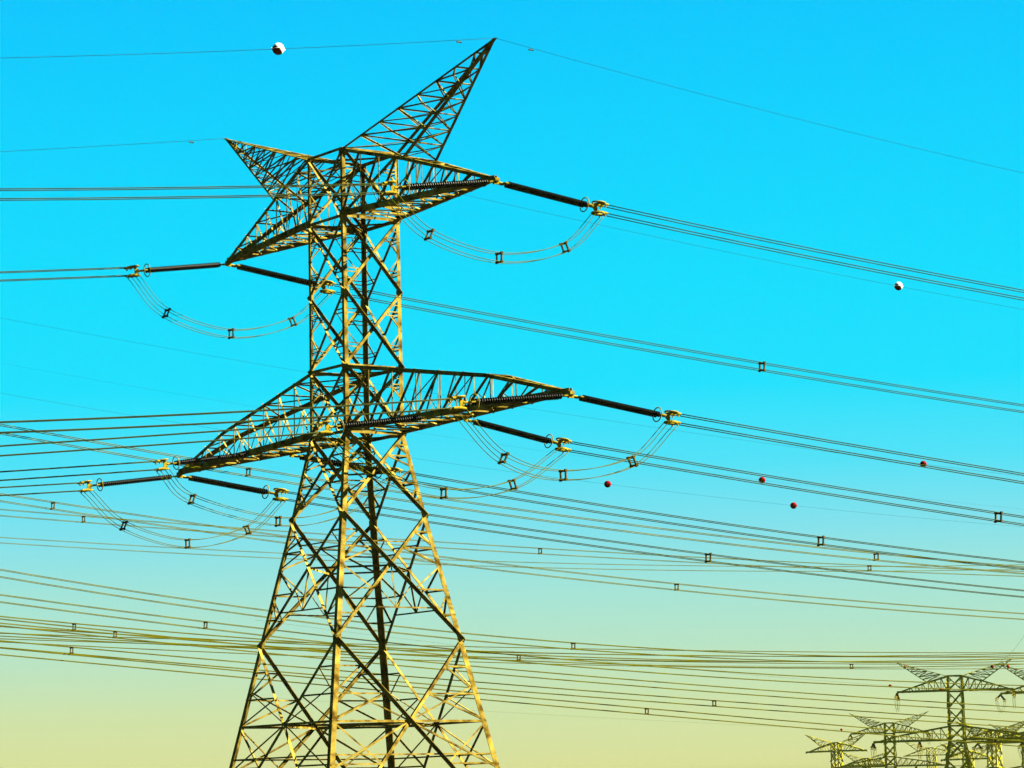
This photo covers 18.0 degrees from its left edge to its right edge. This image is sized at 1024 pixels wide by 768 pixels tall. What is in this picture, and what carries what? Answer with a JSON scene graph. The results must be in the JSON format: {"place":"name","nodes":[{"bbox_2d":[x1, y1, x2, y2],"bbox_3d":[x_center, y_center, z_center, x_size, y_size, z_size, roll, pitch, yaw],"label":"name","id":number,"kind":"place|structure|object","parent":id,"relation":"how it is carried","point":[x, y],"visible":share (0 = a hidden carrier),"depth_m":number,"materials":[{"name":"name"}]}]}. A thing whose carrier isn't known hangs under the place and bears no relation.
{"place":"outdoors","nodes":[
{"label":"outdoors","id":0,"kind":"place"},
{"bbox_2d":[2,363,1006,507],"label":"earth wire","id":1,"kind":"object","parent":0,"point":[512,446],"visible":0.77,"depth_m":238.08,"materials":[{"name":"metal"}]},
{"bbox_2d":[3,318,1017,475],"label":"earth wire","id":2,"kind":"object","parent":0,"point":[523,407],"visible":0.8,"depth_m":232.97,"materials":[{"name":"metal"}]},
{"bbox_2d":[2,393,1020,526],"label":"earth wire","id":3,"kind":"object","parent":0,"point":[501,470],"visible":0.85,"depth_m":237.38,"materials":[{"name":"metal"}]},
{"bbox_2d":[604,481,611,487],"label":"marker ball","id":4,"kind":"object","parent":3,"relation":"hanging from","point":[607,484],"visible":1,"depth_m":241.82,"materials":[{"name":"red paint"}]},
{"bbox_2d":[790,502,796,508],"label":"marker ball","id":5,"kind":"object","parent":3,"relation":"hanging from","point":[793,505],"visible":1,"depth_m":251.83,"materials":[{"name":"red paint"}]},
{"bbox_2d":[0,594,1023,691],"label":"conductor bundle","id":6,"kind":"object","parent":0,"point":[206,627],"visible":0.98,"depth_m":225.42,"materials":[{"name":"grey metal"}]},
{"bbox_2d":[0,569,1023,662],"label":"conductor bundle","id":7,"kind":"object","parent":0,"point":[572,643],"visible":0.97,"depth_m":225.70,"materials":[{"name":"grey metal"}]},
{"bbox_2d":[0,493,1023,619],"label":"conductor bundle","id":8,"kind":"object","parent":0,"point":[54,503],"visible":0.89,"depth_m":227.01,"materials":[{"name":"grey metal"}]},
{"bbox_2d":[0,618,1023,712],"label":"conductor bundle","id":9,"kind":"object","parent":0,"point":[115,637],"visible":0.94,"depth_m":241.56,"materials":[{"name":"grey metal"}]},
{"bbox_2d":[0,647,1023,746],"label":"conductor bundle","id":10,"kind":"object","parent":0,"point":[645,709],"visible":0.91,"depth_m":242.01,"materials":[{"name":"grey metal"}]},
{"bbox_2d":[0,640,1023,727],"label":"conductor bundle","id":11,"kind":"object","parent":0,"point":[72,652],"visible":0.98,"depth_m":241.91,"materials":[{"name":"grey metal"}]},
{"bbox_2d":[0,616,1023,667],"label":"conductor bundle","id":12,"kind":"object","parent":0,"point":[73,624],"visible":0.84,"depth_m":234.93,"materials":[{"name":"grey metal"}]},
{"bbox_2d":[0,626,1023,661],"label":"conductor bundle","id":13,"kind":"object","parent":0,"point":[475,650],"visible":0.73,"depth_m":257.30,"materials":[{"name":"grey metal"}]},
{"bbox_2d":[0,537,1023,571],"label":"conductor bundle","id":14,"kind":"object","parent":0,"point":[490,561],"visible":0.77,"depth_m":289.90,"materials":[{"name":"grey metal"}]},
{"bbox_2d":[0,636,1023,668],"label":"conductor bundle","id":15,"kind":"object","parent":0,"point":[469,661],"visible":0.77,"depth_m":276.10,"materials":[{"name":"grey metal"}]},
{"bbox_2d":[0,633,1023,657],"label":"conductor bundle","id":16,"kind":"object","parent":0,"point":[534,647],"visible":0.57,"depth_m":288.09,"materials":[{"name":"grey metal"}]},
{"bbox_2d":[0,0,1023,767],"label":"sky","id":17,"kind":"structure","parent":0,"point":[946,77],"materials":[{"name":"blue"}]},
{"bbox_2d":[1,509,1023,576],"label":"conductor bundle","id":18,"kind":"object","parent":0,"point":[82,521],"visible":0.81,"depth_m":259.06,"materials":[{"name":"grey metal"}]},
{"bbox_2d":[263,697,980,735],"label":"earth wire","id":19,"kind":"object","parent":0,"point":[617,718],"visible":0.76,"depth_m":874.23,"materials":[{"name":"grey metal"}]},
{"bbox_2d":[259,620,1023,694],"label":"earth wire","id":20,"kind":"object","parent":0,"point":[712,671],"visible":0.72,"depth_m":684.38,"materials":[{"name":"grey metal"}]},
{"bbox_2d":[375,652,1000,666],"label":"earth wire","id":21,"kind":"object","parent":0,"point":[734,665],"visible":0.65,"depth_m":683.47,"materials":[{"name":"grey metal"}]},
{"bbox_3d":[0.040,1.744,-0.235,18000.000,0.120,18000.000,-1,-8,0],"label":"ground","id":22,"kind":"structure","parent":0,"visible":0},
{"bbox_2d":[176,37,574,767],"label":"transmission tower","id":23,"kind":"structure","parent":22,"relation":"on","point":[256,247],"depth_m":170.85,"materials":[{"name":"metal"}]},
{"bbox_2d":[1,138,223,151],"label":"earth wire","id":24,"kind":"object","parent":23,"relation":"attached to","point":[112,145],"visible":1,"depth_m":181.00,"materials":[{"name":"metal"}]},
{"bbox_2d":[78,474,179,493],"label":"insulator string","id":25,"kind":"object","parent":23,"relation":"attached to","point":[102,484],"visible":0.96,"depth_m":185.03,"materials":[{"name":"ceramic"}]},
{"bbox_2d":[0,482,81,495],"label":"conductor bundle","id":26,"kind":"object","parent":25,"relation":"attached to","point":[40,492],"visible":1,"depth_m":182.11,"materials":[{"name":"metal"}]},
{"bbox_2d":[125,262,227,278],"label":"insulator string","id":27,"kind":"object","parent":23,"relation":"attached to","point":[149,269],"visible":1,"depth_m":181.76,"materials":[{"name":"ceramic"}]},
{"bbox_2d":[0,267,128,281],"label":"conductor bundle","id":28,"kind":"object","parent":27,"relation":"attached to","point":[63,277],"visible":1,"depth_m":178.00,"materials":[{"name":"metal"}]},
{"bbox_2d":[128,273,331,338],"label":"jumper loop","id":29,"kind":"object","parent":27,"relation":"hanging from","point":[229,330],"visible":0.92,"depth_m":183.22,"materials":[{"name":"grey metal"}]},
{"bbox_2d":[153,451,257,471],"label":"insulator string","id":30,"kind":"object","parent":23,"relation":"attached to","point":[209,458],"visible":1,"depth_m":175.72,"materials":[{"name":"ceramic"}]},
{"bbox_2d":[0,461,158,480],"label":"conductor bundle","id":31,"kind":"object","parent":30,"relation":"attached to","point":[78,474],"visible":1,"depth_m":171.58,"materials":[{"name":"metal"}]},
{"bbox_2d":[158,466,392,526],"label":"jumper loop","id":32,"kind":"object","parent":30,"relation":"hanging from","point":[275,517],"visible":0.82,"depth_m":177.19,"materials":[{"name":"grey metal"}]},
{"bbox_2d":[179,475,288,502],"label":"insulator string","id":33,"kind":"object","parent":23,"relation":"attached to","point":[252,489],"visible":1,"depth_m":189.51,"materials":[{"name":"ceramic"}]},
{"bbox_2d":[82,488,284,548],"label":"jumper loop","id":34,"kind":"object","parent":33,"relation":"hanging from","point":[188,539],"visible":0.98,"depth_m":186.82,"materials":[{"name":"grey metal"}]},
{"bbox_2d":[285,491,1023,597],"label":"conductor bundle","id":35,"kind":"object","parent":33,"relation":"attached to","point":[706,560],"visible":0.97,"depth_m":207.16,"materials":[{"name":"metal"}]},
{"bbox_2d":[11,38,490,57],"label":"earth wire","id":36,"kind":"object","parent":23,"relation":"attached to","point":[246,50],"visible":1,"depth_m":154.83,"materials":[{"name":"metal"}]},
{"bbox_2d":[271,43,284,54],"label":"marker ball","id":37,"kind":"object","parent":36,"relation":"hanging from","point":[277,48],"visible":1,"depth_m":155.24,"materials":[{"name":"white paint"}]},
{"bbox_2d":[228,263,335,295],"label":"insulator string","id":38,"kind":"object","parent":23,"relation":"attached to","point":[267,273],"visible":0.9,"depth_m":185.91,"materials":[{"name":"ceramic"}]},
{"bbox_2d":[333,284,1023,412],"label":"conductor bundle","id":39,"kind":"object","parent":38,"relation":"attached to","point":[763,363],"visible":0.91,"depth_m":202.23,"materials":[{"name":"metal"}]},
{"bbox_2d":[289,454,402,480],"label":"insulator string","id":40,"kind":"object","parent":23,"relation":"attached to","point":[335,463],"visible":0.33,"depth_m":180.73,"materials":[{"name":"ceramic"}]},
{"bbox_2d":[400,471,1023,569],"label":"conductor bundle","id":41,"kind":"object","parent":40,"relation":"attached to","point":[820,544],"visible":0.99,"depth_m":195.75,"materials":[{"name":"metal"}]},
{"bbox_2d":[314,415,430,436],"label":"insulator string","id":42,"kind":"object","parent":23,"relation":"attached to","point":[366,423],"visible":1,"depth_m":161.46,"materials":[{"name":"ceramic"}]},
{"bbox_2d":[0,423,319,456],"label":"conductor bundle","id":43,"kind":"object","parent":42,"relation":"attached to","point":[156,435],"visible":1,"depth_m":154.72,"materials":[{"name":"metal"}]},
{"bbox_2d":[378,179,497,196],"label":"insulator string","id":44,"kind":"object","parent":23,"relation":"attached to","point":[445,184],"visible":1,"depth_m":159.59,"materials":[{"name":"ceramic"}]},
{"bbox_2d":[0,183,384,200],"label":"conductor bundle","id":45,"kind":"object","parent":44,"relation":"attached to","point":[110,188],"visible":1,"depth_m":151.83,"materials":[{"name":"metal"}]},
{"bbox_2d":[447,393,572,412],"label":"insulator string","id":46,"kind":"object","parent":23,"relation":"attached to","point":[514,399],"visible":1,"depth_m":153.12,"materials":[{"name":"ceramic"}]},
{"bbox_2d":[0,398,453,433],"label":"conductor bundle","id":47,"kind":"object","parent":46,"relation":"attached to","point":[48,420],"visible":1,"depth_m":144.30,"materials":[{"name":"metal"}]},
{"bbox_2d":[452,404,676,481],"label":"jumper loop","id":48,"kind":"object","parent":46,"relation":"hanging from","point":[506,454],"visible":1,"depth_m":154.63,"materials":[{"name":"grey metal"}]},
{"bbox_2d":[0,424,1023,573],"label":"conductor bundle","id":49,"kind":"object","parent":23,"relation":"hanging from","point":[250,469],"visible":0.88,"depth_m":194.55,"materials":[{"name":"grey metal"}]},
{"bbox_2d":[465,419,571,453],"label":"insulator string","id":50,"kind":"object","parent":23,"relation":"attached to","point":[519,433],"visible":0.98,"depth_m":167.01,"materials":[{"name":"ceramic"}]},
{"bbox_2d":[319,429,566,498],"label":"jumper loop","id":51,"kind":"object","parent":50,"relation":"hanging from","point":[376,468],"visible":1,"depth_m":163.58,"materials":[{"name":"grey metal"}]},
{"bbox_2d":[567,441,1023,525],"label":"conductor bundle","id":52,"kind":"object","parent":50,"relation":"attached to","point":[1000,513],"visible":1,"depth_m":177.17,"materials":[{"name":"metal"}]},
{"bbox_2d":[497,181,608,216],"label":"insulator string","id":53,"kind":"object","parent":23,"relation":"attached to","point":[549,195],"visible":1,"depth_m":164.09,"materials":[{"name":"ceramic"}]},
{"bbox_2d":[383,189,604,263],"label":"jumper loop","id":54,"kind":"object","parent":53,"relation":"hanging from","point":[500,253],"visible":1,"depth_m":161.26,"materials":[{"name":"grey metal"}]},
{"bbox_2d":[604,205,1023,300],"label":"conductor bundle","id":55,"kind":"object","parent":53,"relation":"attached to","point":[813,251],"visible":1,"depth_m":173.35,"materials":[{"name":"metal"}]},
{"bbox_2d":[572,394,681,426],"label":"insulator string","id":56,"kind":"object","parent":23,"relation":"attached to","point":[622,406],"visible":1,"depth_m":157.58,"materials":[{"name":"ceramic"}]},
{"bbox_2d":[676,414,1023,483],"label":"conductor bundle","id":57,"kind":"object","parent":56,"relation":"attached to","point":[851,446],"visible":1,"depth_m":165.32,"materials":[{"name":"metal"}]},
{"bbox_2d":[256,148,1023,309],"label":"earth wire","id":58,"kind":"object","parent":23,"relation":"attached to","point":[706,247],"visible":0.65,"depth_m":204.46,"materials":[{"name":"metal"}]},
{"bbox_2d":[894,282,902,289],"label":"marker ball","id":59,"kind":"object","parent":58,"relation":"attached to","point":[898,285],"visible":1,"depth_m":213.20,"materials":[{"name":"white paint"}]},
{"bbox_2d":[497,38,1021,172],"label":"earth wire","id":60,"kind":"object","parent":23,"relation":"attached to","point":[745,105],"visible":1,"depth_m":172.01,"materials":[{"name":"metal"}]},
{"bbox_2d":[806,732,867,767],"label":"transmission tower","id":61,"kind":"structure","parent":22,"relation":"on","point":[839,745],"depth_m":1274.82,"materials":[{"name":"metal"}]},
{"bbox_2d":[843,751,892,767],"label":"transmission tower","id":62,"kind":"structure","parent":22,"relation":"on","point":[864,759],"depth_m":1579.96,"materials":[{"name":"metal"}]},
{"bbox_2d":[834,711,944,767],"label":"transmission tower","id":63,"kind":"structure","parent":22,"relation":"on","point":[885,763],"depth_m":1114.69,"materials":[{"name":"metal"}]},
{"bbox_2d":[903,739,957,767],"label":"transmission tower","id":64,"kind":"structure","parent":22,"relation":"on","point":[934,755],"depth_m":1477.95,"materials":[{"name":"metal"}]},
{"bbox_2d":[873,659,1023,767],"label":"transmission tower","id":65,"kind":"structure","parent":22,"relation":"on","point":[962,728],"depth_m":753.45,"materials":[{"name":"metal"}]},
{"bbox_2d":[939,743,993,767],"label":"transmission tower","id":66,"kind":"structure","parent":22,"relation":"on","point":[963,759],"depth_m":1327.56,"materials":[{"name":"metal"}]},
{"bbox_2d":[955,721,1023,767],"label":"transmission tower","id":67,"kind":"structure","parent":22,"relation":"on","point":[991,758],"depth_m":1031.42,"materials":[{"name":"metal"}]},
{"bbox_2d":[977,665,1023,743],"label":"transmission tower","id":68,"kind":"structure","parent":22,"relation":"on","point":[1009,735],"depth_m":768.79,"materials":[{"name":"metal"}]},
{"bbox_2d":[989,724,1023,767],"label":"transmission tower","id":69,"kind":"structure","parent":22,"relation":"on","point":[1022,752],"depth_m":1157.99,"materials":[{"name":"metal"}]}
]}

